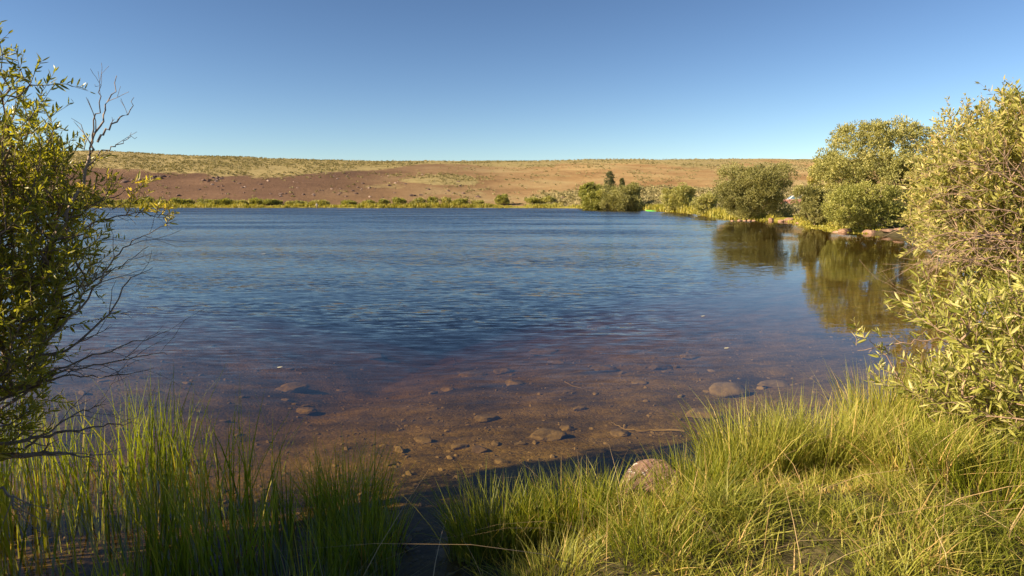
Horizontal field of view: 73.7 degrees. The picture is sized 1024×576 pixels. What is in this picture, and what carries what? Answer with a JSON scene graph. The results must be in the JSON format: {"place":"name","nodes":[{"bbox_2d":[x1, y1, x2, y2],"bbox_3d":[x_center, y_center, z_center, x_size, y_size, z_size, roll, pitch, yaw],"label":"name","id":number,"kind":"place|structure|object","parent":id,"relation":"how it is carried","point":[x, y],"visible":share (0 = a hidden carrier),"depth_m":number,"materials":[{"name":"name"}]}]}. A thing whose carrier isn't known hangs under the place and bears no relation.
{"place":"outdoors","nodes":[
{"label":"outdoors","id":0,"kind":"place"},
{"bbox_2d":[2,151,926,221],"bbox_3d":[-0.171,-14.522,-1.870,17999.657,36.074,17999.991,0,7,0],"label":"hill","id":1,"kind":"structure","parent":0,"point":[309,186],"depth_m":259.68,"materials":[{"name":"soil"}]},
{"bbox_2d":[115,199,128,204],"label":"shore bush","id":2,"kind":"object","parent":1,"relation":"on","point":[118,201],"visible":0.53,"depth_m":194.67,"materials":[{"name":"green plant"}]},
{"bbox_2d":[136,196,154,204],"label":"shore bush","id":3,"kind":"object","parent":1,"relation":"on","point":[149,199],"visible":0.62,"depth_m":194.64,"materials":[{"name":"green plant"}]},
{"bbox_2d":[151,199,168,204],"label":"shore bush","id":4,"kind":"object","parent":1,"relation":"on","point":[156,201],"visible":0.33,"depth_m":194.68,"materials":[{"name":"green plant"}]},
{"bbox_2d":[168,197,180,203],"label":"shore bush","id":5,"kind":"object","parent":1,"relation":"on","point":[175,199],"visible":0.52,"depth_m":194.12,"materials":[{"name":"green plant"}]},
{"bbox_2d":[176,199,195,204],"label":"shore bush","id":6,"kind":"object","parent":1,"relation":"on","point":[185,201],"visible":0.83,"depth_m":194.71,"materials":[{"name":"green plant"}]},
{"bbox_2d":[195,198,210,205],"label":"shore bush","id":7,"kind":"object","parent":1,"relation":"on","point":[201,201],"visible":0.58,"depth_m":195.23,"materials":[{"name":"green plant"}]},
{"bbox_2d":[206,199,223,204],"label":"shore bush","id":8,"kind":"object","parent":1,"relation":"on","point":[213,201],"visible":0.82,"depth_m":194.87,"materials":[{"name":"green plant"}]},
{"bbox_2d":[220,198,234,204],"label":"shore bush","id":9,"kind":"object","parent":1,"relation":"on","point":[227,201],"visible":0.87,"depth_m":194.37,"materials":[{"name":"green plant"}]},
{"bbox_2d":[232,199,251,204],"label":"shore bush","id":10,"kind":"object","parent":1,"relation":"on","point":[242,201],"visible":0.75,"depth_m":194.49,"materials":[{"name":"green plant"}]},
{"bbox_2d":[248,197,262,204],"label":"shore bush","id":11,"kind":"object","parent":1,"relation":"on","point":[255,200],"visible":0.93,"depth_m":194.81,"materials":[{"name":"green plant"}]},
{"bbox_2d":[260,199,283,204],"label":"shore bush","id":12,"kind":"object","parent":1,"relation":"on","point":[271,201],"visible":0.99,"depth_m":194.87,"materials":[{"name":"green plant"}]},
{"bbox_2d":[284,200,303,204],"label":"shore bush","id":13,"kind":"object","parent":1,"relation":"on","point":[292,202],"visible":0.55,"depth_m":192.79,"materials":[{"name":"green plant"}]},
{"bbox_2d":[303,199,330,205],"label":"shore bush","id":14,"kind":"object","parent":1,"relation":"on","point":[321,202],"visible":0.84,"depth_m":193.25,"materials":[{"name":"green plant"}]},
{"bbox_2d":[341,200,356,204],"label":"shore bush","id":15,"kind":"object","parent":1,"relation":"on","point":[343,202],"visible":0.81,"depth_m":192.75,"materials":[{"name":"green plant"}]},
{"bbox_2d":[361,199,376,204],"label":"shore bush","id":16,"kind":"object","parent":1,"relation":"on","point":[370,201],"visible":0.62,"depth_m":193.63,"materials":[{"name":"green plant"}]},
{"bbox_2d":[377,199,390,203],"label":"shore bush","id":17,"kind":"object","parent":1,"relation":"on","point":[383,201],"visible":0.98,"depth_m":193.20,"materials":[{"name":"green plant"}]},
{"bbox_2d":[391,197,406,203],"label":"shore bush","id":18,"kind":"object","parent":1,"relation":"on","point":[396,200],"visible":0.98,"depth_m":192.96,"materials":[{"name":"green plant"}]},
{"bbox_2d":[409,197,425,204],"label":"shore bush","id":19,"kind":"object","parent":1,"relation":"on","point":[419,200],"visible":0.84,"depth_m":193.44,"materials":[{"name":"green plant"}]},
{"bbox_2d":[426,196,438,204],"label":"shore bush","id":20,"kind":"object","parent":1,"relation":"on","point":[430,199],"visible":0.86,"depth_m":193.67,"materials":[{"name":"green plant"}]},
{"bbox_2d":[440,196,451,204],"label":"shore bush","id":21,"kind":"object","parent":1,"relation":"on","point":[445,200],"visible":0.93,"depth_m":193.92,"materials":[{"name":"green plant"}]},
{"bbox_2d":[451,198,469,204],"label":"shore bush","id":22,"kind":"object","parent":1,"relation":"on","point":[460,201],"visible":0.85,"depth_m":193.16,"materials":[{"name":"green plant"}]},
{"bbox_2d":[42,201,885,233],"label":"shore grass","id":23,"kind":"structure","parent":1,"relation":"on","point":[717,212],"depth_m":181.85,"materials":[{"name":"green plant"}]},
{"bbox_2d":[12,150,935,209],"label":"hill scrub","id":24,"kind":"object","parent":1,"relation":"on","point":[653,195],"visible":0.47,"depth_m":300.32,"materials":[{"name":"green plant"}]},
{"bbox_2d":[471,199,484,203],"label":"shore bush","id":25,"kind":"object","parent":1,"relation":"on","point":[481,201],"visible":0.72,"depth_m":193.75,"materials":[{"name":"green plant"}]},
{"bbox_2d":[494,193,509,204],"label":"shore bush","id":26,"kind":"object","parent":1,"relation":"on","point":[501,199],"visible":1,"depth_m":193.43,"materials":[{"name":"green plant"}]},
{"bbox_2d":[524,196,539,203],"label":"shore bush","id":27,"kind":"object","parent":1,"relation":"on","point":[530,200],"visible":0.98,"depth_m":193.87,"materials":[{"name":"green plant"}]},
{"bbox_2d":[536,195,555,202],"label":"shore bush","id":28,"kind":"object","parent":1,"relation":"on","point":[549,198],"visible":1,"depth_m":192.94,"materials":[{"name":"green plant"}]},
{"bbox_2d":[578,181,603,199],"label":"willow shrub","id":29,"kind":"object","parent":1,"relation":"on","point":[587,187],"visible":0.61,"depth_m":182.03,"materials":[{"name":"green plant"}]},
{"bbox_2d":[603,170,615,188],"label":"juniper tree","id":30,"kind":"object","parent":1,"relation":"on","point":[610,181],"visible":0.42,"depth_m":162.55,"materials":[{"name":"green plant"}]},
{"bbox_2d":[618,178,624,186],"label":"juniper tree","id":31,"kind":"object","parent":1,"relation":"on","point":[622,181],"visible":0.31,"depth_m":165.71,"materials":[{"name":"green plant"}]},
{"bbox_2d":[658,182,696,211],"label":"willow shrub","id":32,"kind":"object","parent":1,"relation":"on","point":[671,200],"visible":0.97,"depth_m":115.93,"materials":[{"name":"green plant"}]},
{"bbox_2d":[712,160,800,218],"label":"willow shrub","id":33,"kind":"object","parent":1,"relation":"on","point":[744,191],"visible":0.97,"depth_m":68.12,"materials":[{"name":"green plant"}]},
{"bbox_2d":[783,195,801,203],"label":"parked car","id":34,"kind":"object","parent":1,"relation":"on","point":[791,197],"visible":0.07,"depth_m":110.38,"materials":[{"name":"white paint"}]},
{"bbox_2d":[806,150,843,192],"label":"willow shrub","id":35,"kind":"object","parent":1,"relation":"on","point":[811,181],"visible":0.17,"depth_m":60.87,"materials":[{"name":"green plant"}]},
{"bbox_2d":[1,208,980,333],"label":"lake water","id":36,"kind":"structure","parent":0,"point":[793,255],"depth_m":26.89,"materials":[{"name":"blue liquid"}]},
{"bbox_2d":[0,208,992,575],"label":"lake bed","id":37,"kind":"object","parent":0,"point":[438,348],"visible":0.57,"depth_m":11.70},
{"bbox_2d":[0,20,202,543],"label":"willow shrub","id":38,"kind":"object","parent":37,"relation":"on","point":[22,283],"visible":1,"depth_m":4.13,"materials":[{"name":"green plant"}]},
{"bbox_2d":[0,360,407,575],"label":"reeds","id":39,"kind":"object","parent":37,"relation":"on","point":[166,500],"visible":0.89,"depth_m":4.32,"materials":[{"name":"green plant"}]},
{"bbox_2d":[276,382,308,392],"bbox_3d":[-3.575,1.631,11.122,0.420,0.140,0.458,6,9,37],"label":"submerged rock","id":40,"kind":"object","parent":37,"relation":"on","point":[294,387],"visible":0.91,"depth_m":11.04,"materials":[{"name":"grey stone"}]},
{"bbox_2d":[296,407,316,414],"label":"submerged rock","id":41,"kind":"object","parent":37,"relation":"on","point":[303,410],"visible":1,"depth_m":9.71,"materials":[{"name":"brown stone"}]},
{"bbox_2d":[255,419,413,560],"bbox_3d":[-1.111,1.360,4.564,1.065,0.852,1.226,2,8,18],"label":"grass tussock","id":42,"kind":"object","parent":37,"relation":"on","point":[365,494],"depth_m":4.52,"materials":[{"name":"green plant"}]},
{"bbox_2d":[281,475,433,575],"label":"grass tussock","id":43,"kind":"object","parent":37,"relation":"on","point":[396,539],"depth_m":4.01,"materials":[{"name":"green plant"}]},
{"bbox_2d":[365,353,387,360],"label":"submerged rock","id":44,"kind":"object","parent":37,"relation":"on","point":[378,356],"visible":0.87,"depth_m":15.93,"materials":[{"name":"grey stone"}]},
{"bbox_2d":[413,436,431,442],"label":"submerged rock","id":45,"kind":"object","parent":37,"relation":"on","point":[421,439],"visible":0.98,"depth_m":7.46,"materials":[{"name":"brown stone"}]},
{"bbox_2d":[440,387,454,391],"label":"submerged rock","id":46,"kind":"object","parent":37,"relation":"on","point":[444,389],"visible":0.94,"depth_m":11.16,"materials":[{"name":"stone"}]},
{"bbox_2d":[451,443,467,449],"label":"submerged rock","id":47,"kind":"object","parent":37,"relation":"on","point":[458,446],"visible":1,"depth_m":7.14,"materials":[{"name":"brown stone"}]},
{"bbox_2d":[458,370,485,376],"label":"submerged rock","id":48,"kind":"object","parent":37,"relation":"on","point":[473,373],"visible":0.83,"depth_m":12.48,"materials":[{"name":"stone"}]},
{"bbox_2d":[472,445,488,452],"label":"submerged rock","id":49,"kind":"object","parent":37,"relation":"on","point":[478,449],"visible":0.97,"depth_m":6.90,"materials":[{"name":"brown stone"}]},
{"bbox_2d":[474,414,499,421],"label":"submerged rock","id":50,"kind":"object","parent":37,"relation":"on","point":[484,418],"visible":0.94,"depth_m":8.37,"materials":[{"name":"brown stone"}]},
{"bbox_2d":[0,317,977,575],"bbox_3d":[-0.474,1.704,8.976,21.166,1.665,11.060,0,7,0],"label":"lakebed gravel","id":51,"kind":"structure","parent":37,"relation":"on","point":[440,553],"depth_m":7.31,"materials":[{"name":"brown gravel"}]},
{"bbox_2d":[493,368,513,374],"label":"submerged rock","id":52,"kind":"object","parent":37,"relation":"on","point":[500,371],"visible":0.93,"depth_m":12.50,"materials":[{"name":"grey stone"}]},
{"bbox_2d":[505,379,524,385],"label":"submerged rock","id":53,"kind":"object","parent":37,"relation":"on","point":[511,382],"visible":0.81,"depth_m":10.79,"materials":[{"name":"stone"}]},
{"bbox_2d":[529,348,557,355],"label":"submerged rock","id":54,"kind":"object","parent":37,"relation":"on","point":[540,351],"visible":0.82,"depth_m":14.88,"materials":[{"name":"grey stone"}]},
{"bbox_2d":[529,428,566,440],"bbox_3d":[0.384,1.582,7.361,0.419,0.146,0.283,0,7,-1],"label":"submerged rock","id":55,"kind":"object","parent":37,"relation":"on","point":[544,434],"visible":0.96,"depth_m":7.27,"materials":[{"name":"brown stone"}]},
{"bbox_2d":[547,359,563,363],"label":"submerged rock","id":56,"kind":"object","parent":37,"relation":"on","point":[557,361],"visible":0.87,"depth_m":13.18,"materials":[{"name":"grey stone"}]},
{"bbox_2d":[559,425,574,430],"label":"submerged rock","id":57,"kind":"object","parent":37,"relation":"on","point":[567,428],"visible":0.94,"depth_m":7.71,"materials":[{"name":"brown stone"}]},
{"bbox_2d":[573,405,585,410],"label":"submerged rock","id":58,"kind":"object","parent":37,"relation":"on","point":[579,407],"visible":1,"depth_m":8.60,"materials":[{"name":"brown stone"}]},
{"bbox_2d":[580,188,605,216],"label":"willow shrub","id":59,"kind":"object","parent":37,"relation":"on","point":[591,200],"visible":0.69,"depth_m":143.60,"materials":[{"name":"green plant"}]},
{"bbox_2d":[587,323,608,330],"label":"submerged rock","id":60,"kind":"object","parent":37,"relation":"on","point":[596,327],"visible":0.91,"depth_m":18.56,"materials":[{"name":"grey stone"}]},
{"bbox_2d":[590,364,618,371],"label":"submerged rock","id":61,"kind":"object","parent":37,"relation":"on","point":[602,368],"visible":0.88,"depth_m":11.28,"materials":[{"name":"stone"}]},
{"bbox_2d":[610,429,629,436],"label":"submerged rock","id":62,"kind":"object","parent":37,"relation":"on","point":[619,433],"visible":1,"depth_m":7.26,"materials":[{"name":"brown stone"}]},
{"bbox_2d":[598,181,645,212],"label":"willow shrub","id":63,"kind":"object","parent":37,"relation":"on","point":[623,197],"visible":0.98,"depth_m":138.12,"materials":[{"name":"green plant"}]},
{"bbox_2d":[622,456,638,461],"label":"submerged rock","id":64,"kind":"object","parent":37,"relation":"on","point":[628,459],"visible":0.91,"depth_m":6.25,"materials":[{"name":"grey stone"}]},
{"bbox_2d":[631,380,646,384],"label":"submerged rock","id":65,"kind":"object","parent":37,"relation":"on","point":[639,382],"visible":1,"depth_m":9.74,"materials":[{"name":"grey stone"}]},
{"bbox_2d":[611,422,684,431],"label":"sunken branch","id":66,"kind":"object","parent":37,"relation":"on","point":[680,430],"visible":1,"depth_m":7.24,"materials":[{"name":"brown wood"}]},
{"bbox_2d":[649,363,672,369],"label":"submerged rock","id":67,"kind":"object","parent":37,"relation":"on","point":[659,366],"visible":0.81,"depth_m":11.00,"materials":[{"name":"grey stone"}]},
{"bbox_2d":[665,447,687,457],"bbox_3d":[1.524,1.535,6.364,0.226,0.104,0.125,-2,8,-16],"label":"submerged rock","id":68,"kind":"object","parent":37,"relation":"on","point":[675,450],"visible":0.62,"depth_m":6.32,"materials":[{"name":"stone"}]},
{"bbox_2d":[680,353,697,359],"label":"submerged rock","id":69,"kind":"object","parent":37,"relation":"on","point":[687,356],"visible":0.99,"depth_m":11.75,"materials":[{"name":"grey stone"}]},
{"bbox_2d":[683,456,699,463],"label":"submerged rock","id":70,"kind":"object","parent":37,"relation":"on","point":[694,459],"visible":0.34,"depth_m":6.01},
{"bbox_2d":[689,191,718,214],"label":"willow shrub","id":71,"kind":"object","parent":37,"relation":"on","point":[704,203],"visible":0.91,"depth_m":90.60,"materials":[{"name":"green plant"}]},
{"bbox_2d":[685,408,725,418],"bbox_3d":[2.191,1.435,7.730,0.466,0.091,0.346,1,7,6],"label":"submerged rock","id":72,"kind":"object","parent":37,"relation":"on","point":[696,412],"visible":0.73,"depth_m":7.67,"materials":[{"name":"brown stone"}]},
{"bbox_2d":[709,382,749,397],"bbox_3d":[2.726,1.298,8.579,0.487,0.214,0.326,1,7,4],"label":"submerged rock","id":73,"kind":"object","parent":37,"relation":"on","point":[718,389],"visible":0.85,"depth_m":8.50,"materials":[{"name":"stone"}]},
{"bbox_2d":[757,380,788,387],"bbox_3d":[3.426,1.272,8.963,0.404,0.106,0.303,-1,7,-6],"label":"submerged rock","id":74,"kind":"object","parent":37,"relation":"on","point":[772,383],"visible":0.89,"depth_m":8.90,"materials":[{"name":"stone"}]},
{"bbox_2d":[838,228,851,232],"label":"shore rock","id":75,"kind":"object","parent":37,"relation":"on","point":[844,230],"visible":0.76,"depth_m":42.63,"materials":[{"name":"stone"}]},
{"bbox_2d":[863,229,875,233],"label":"shore rock","id":76,"kind":"object","parent":37,"relation":"on","point":[868,231],"visible":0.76,"depth_m":41.27,"materials":[{"name":"beige stone"}]},
{"bbox_2d":[0,0,1023,160],"label":"sky","id":77,"kind":"structure","parent":0,"point":[366,80],"materials":[{"name":"blue"}]},
{"bbox_2d":[622,486,645,504],"bbox_3d":[0.753,1.318,4.254,0.209,0.154,0.169,-4,8,-28],"label":"boulder","id":78,"kind":"object","parent":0,"point":[634,492],"visible":0.13,"depth_m":4.21,"materials":[{"name":"brown stone"}]},
{"bbox_2d":[461,223,1023,575],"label":"ground","id":79,"kind":"structure","parent":0,"point":[787,558],"depth_m":3.38,"materials":[{"name":"green plant"}]},
{"bbox_2d":[233,526,486,575],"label":"grass tussock","id":80,"kind":"object","parent":79,"relation":"on","point":[346,564],"depth_m":3.55,"materials":[{"name":"green plant"}]},
{"bbox_2d":[412,460,581,567],"bbox_3d":[-0.101,1.318,3.954,1.055,0.600,0.968,0,7,0],"label":"grass tussock","id":81,"kind":"object","parent":79,"relation":"on","point":[504,527],"depth_m":3.87,"materials":[{"name":"green plant"}]},
{"bbox_2d":[444,499,641,575],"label":"grass tussock","id":82,"kind":"object","parent":79,"relation":"on","point":[573,545],"depth_m":3.31,"materials":[{"name":"green plant"}]},
{"bbox_2d":[494,456,640,544],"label":"grass tussock","id":83,"kind":"object","parent":79,"relation":"on","point":[551,526],"depth_m":3.92,"materials":[{"name":"green plant"}]},
{"bbox_2d":[547,454,669,522],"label":"grass tussock","id":84,"kind":"object","parent":79,"relation":"on","point":[608,486],"depth_m":4.18,"materials":[{"name":"green plant"}]},
{"bbox_2d":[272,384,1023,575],"bbox_3d":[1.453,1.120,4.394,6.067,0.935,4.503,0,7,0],"label":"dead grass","id":85,"kind":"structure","parent":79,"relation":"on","point":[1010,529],"depth_m":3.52,"materials":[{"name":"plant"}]},
{"bbox_2d":[620,459,684,506],"bbox_3d":[0.913,1.303,4.456,0.412,0.329,0.325,3,8,22],"label":"boulder","id":86,"kind":"object","parent":79,"relation":"on","point":[640,464],"visible":0.26,"depth_m":4.42,"materials":[{"name":"brown stone"}]},
{"bbox_2d":[603,473,713,522],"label":"grass tussock","id":87,"kind":"object","parent":79,"relation":"on","point":[675,500],"depth_m":3.82,"materials":[{"name":"green plant"}]},
{"bbox_2d":[557,474,764,570],"bbox_3d":[0.685,1.166,3.391,0.998,0.324,1.095,0,7,0],"label":"grass tussock","id":88,"kind":"object","parent":79,"relation":"on","point":[608,533],"depth_m":3.30,"materials":[{"name":"green plant"}]},
{"bbox_2d":[620,424,783,507],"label":"grass tussock","id":89,"kind":"object","parent":79,"relation":"on","point":[700,468],"depth_m":4.25,"materials":[{"name":"green plant"}]},
{"bbox_2d":[655,385,836,489],"bbox_3d":[1.635,1.060,4.638,1.380,0.849,1.584,0,7,0],"label":"grass tussock","id":90,"kind":"object","parent":79,"relation":"on","point":[771,458],"depth_m":4.59,"materials":[{"name":"green plant"}]},
{"bbox_2d":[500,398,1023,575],"bbox_3d":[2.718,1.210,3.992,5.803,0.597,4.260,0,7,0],"label":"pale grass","id":91,"kind":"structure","parent":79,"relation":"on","point":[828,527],"depth_m":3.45,"materials":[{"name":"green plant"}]},
{"bbox_2d":[791,184,830,224],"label":"willow shrub","id":92,"kind":"object","parent":79,"relation":"on","point":[811,199],"visible":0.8,"depth_m":52.30,"materials":[{"name":"green plant"}]},
{"bbox_2d":[711,380,915,484],"bbox_3d":[2.062,1.024,4.848,1.472,0.857,1.634,5,9,35],"label":"grass tussock","id":93,"kind":"object","parent":79,"relation":"on","point":[834,446],"depth_m":4.63,"materials":[{"name":"green plant"}]},
{"bbox_2d":[747,395,972,476],"bbox_3d":[2.389,1.036,4.731,1.572,0.745,1.697,4,8,29],"label":"grass tussock","id":94,"kind":"object","parent":79,"relation":"on","point":[883,447],"depth_m":4.51,"materials":[{"name":"green plant"}]},
{"bbox_2d":[818,180,913,227],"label":"willow shrub","id":95,"kind":"object","parent":79,"relation":"on","point":[844,205],"visible":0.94,"depth_m":41.62,"materials":[{"name":"green plant"}]},
{"bbox_2d":[806,113,946,211],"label":"willow tree","id":96,"kind":"object","parent":79,"relation":"on","point":[892,169],"visible":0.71,"depth_m":44.63,"materials":[{"name":"green plant"}]},
{"bbox_2d":[800,350,968,442],"bbox_3d":[3.013,0.882,5.425,1.457,0.949,1.374,0,7,0],"label":"grass tussock","id":97,"kind":"object","parent":79,"relation":"on","point":[892,404],"depth_m":5.44,"materials":[{"name":"green plant"}]},
{"bbox_2d":[879,229,892,231],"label":"shore rock","id":98,"kind":"object","parent":79,"relation":"on","point":[886,230],"visible":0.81,"depth_m":39.65,"materials":[{"name":"beige stone"}]},
{"bbox_2d":[792,394,1023,484],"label":"grass tussock","id":99,"kind":"object","parent":79,"relation":"on","point":[895,462],"depth_m":4.28,"materials":[{"name":"green plant"}]},
{"bbox_2d":[906,141,953,239],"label":"willow shrub","id":100,"kind":"object","parent":79,"relation":"on","point":[915,227],"depth_m":30.32,"materials":[{"name":"green plant"}]},
{"bbox_2d":[847,247,1023,447],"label":"willow shrub","id":101,"kind":"object","parent":79,"relation":"on","point":[1005,349],"visible":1,"depth_m":4.72,"materials":[{"name":"green plant"}]},
{"bbox_2d":[859,75,1023,331],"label":"willow shrub","id":102,"kind":"object","parent":79,"relation":"on","point":[980,174],"visible":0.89,"depth_m":8.88,"materials":[{"name":"green plant"}]},
{"bbox_2d":[872,404,1023,516],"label":"grass tussock","id":103,"kind":"object","parent":79,"relation":"on","point":[1006,479],"depth_m":4.02,"materials":[{"name":"green plant"}]},
{"bbox_2d":[893,83,1015,272],"bbox_3d":[11.001,-2.520,15.575,4.647,4.491,3.456,0,7,0],"label":"willow shrub","id":104,"kind":"object","parent":79,"relation":"on","point":[959,127],"visible":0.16,"depth_m":15.72,"materials":[{"name":"green plant"}]}
]}

